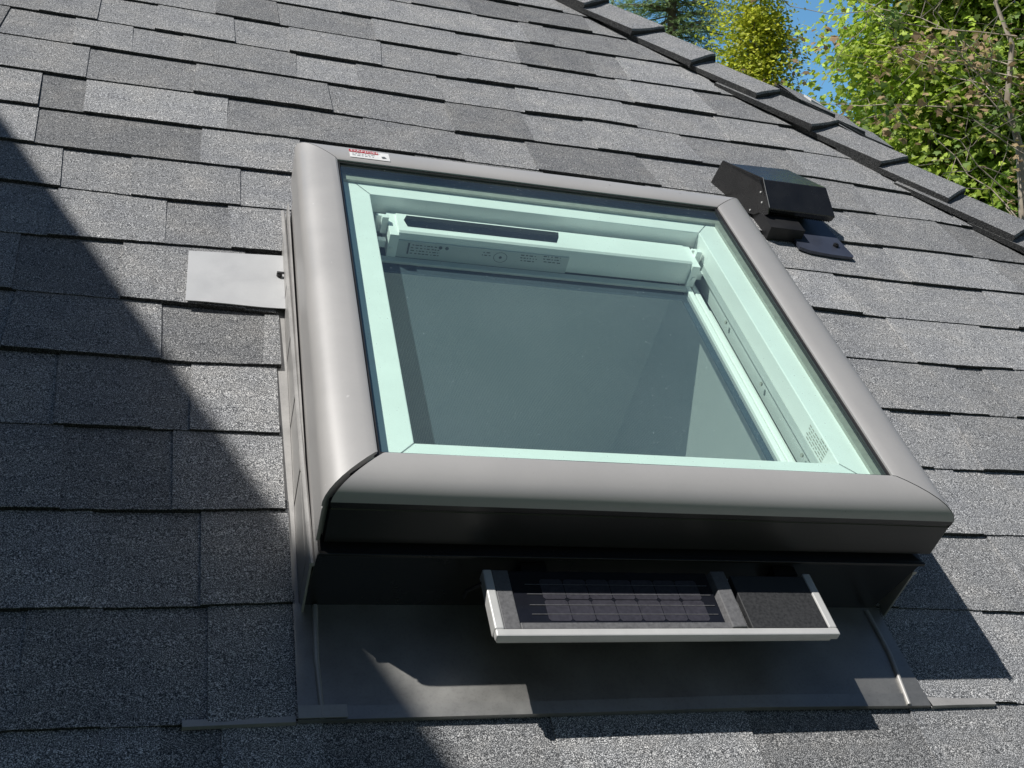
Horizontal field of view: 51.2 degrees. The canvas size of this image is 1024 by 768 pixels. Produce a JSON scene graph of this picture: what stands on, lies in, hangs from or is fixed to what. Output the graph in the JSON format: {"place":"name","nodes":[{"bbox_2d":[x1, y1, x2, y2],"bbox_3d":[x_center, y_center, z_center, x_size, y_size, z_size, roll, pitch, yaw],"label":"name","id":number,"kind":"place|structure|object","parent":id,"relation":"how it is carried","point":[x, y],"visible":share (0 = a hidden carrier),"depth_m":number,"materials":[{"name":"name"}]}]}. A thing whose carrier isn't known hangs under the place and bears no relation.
{"place":"outdoors","nodes":[
{"label":"outdoors","id":0,"kind":"place"},
{"bbox_2d":[0,0,1023,767],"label":"house","id":1,"kind":"structure","parent":0,"point":[146,592],"depth_m":1.66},
{"bbox_2d":[185,251,284,308],"bbox_3d":[-0.420,-0.166,1.643,0.150,0.010,0.150,4,38,-17],"label":"flashing plate","id":2,"kind":"object","parent":1,"relation":"on","point":[252,280],"visible":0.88,"depth_m":1.64,"materials":[{"name":"metal"}]},
{"bbox_2d":[182,142,995,729],"bbox_3d":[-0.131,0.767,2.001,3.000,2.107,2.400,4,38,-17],"label":"skylight","id":3,"kind":"object","parent":1,"relation":"attached to","point":[556,446],"visible":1,"depth_m":1.30,"materials":[{"name":"grey metal"}]},
{"bbox_2d":[711,160,853,259],"bbox_3d":[0.586,-0.388,2.275,0.228,0.094,0.284,4,38,-17],"label":"roof vent","id":4,"kind":"object","parent":1,"relation":"on","point":[785,205],"visible":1,"depth_m":2.25,"materials":[{"name":"black paint"}]},
{"bbox_2d":[609,0,900,123],"label":"sky","id":5,"kind":"structure","parent":0,"point":[809,17],"materials":[{"name":"blue"}]},
{"label":"ground","id":6,"kind":"structure","parent":0,"visible":0},
{"bbox_2d":[611,0,740,62],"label":"fir tree","id":7,"kind":"object","parent":6,"relation":"on","point":[674,20],"visible":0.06,"depth_m":19.73,"materials":[{"name":"green plant"}]},
{"bbox_2d":[692,0,826,96],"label":"slender tree","id":8,"kind":"object","parent":6,"relation":"on","point":[761,24],"visible":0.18,"depth_m":14.61,"materials":[{"name":"green plant"}]},
{"bbox_2d":[813,72,902,115],"bbox_3d":[7.621,-0.201,17.370,7.280,12.118,7.958,4,-2,-17],"label":"broadleaf tree","id":9,"kind":"object","parent":6,"relation":"on","point":[818,88],"depth_m":17.72,"materials":[{"name":"green plant"}]},
{"bbox_2d":[741,0,1023,219],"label":"sparse tree","id":10,"kind":"object","parent":6,"relation":"on","point":[1014,128],"visible":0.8,"depth_m":8.73,"materials":[{"name":"green plant"}]},
{"bbox_2d":[772,0,1023,217],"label":"maple tree","id":11,"kind":"object","parent":6,"relation":"on","point":[913,90],"visible":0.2,"depth_m":10.69,"materials":[{"name":"green plant"}]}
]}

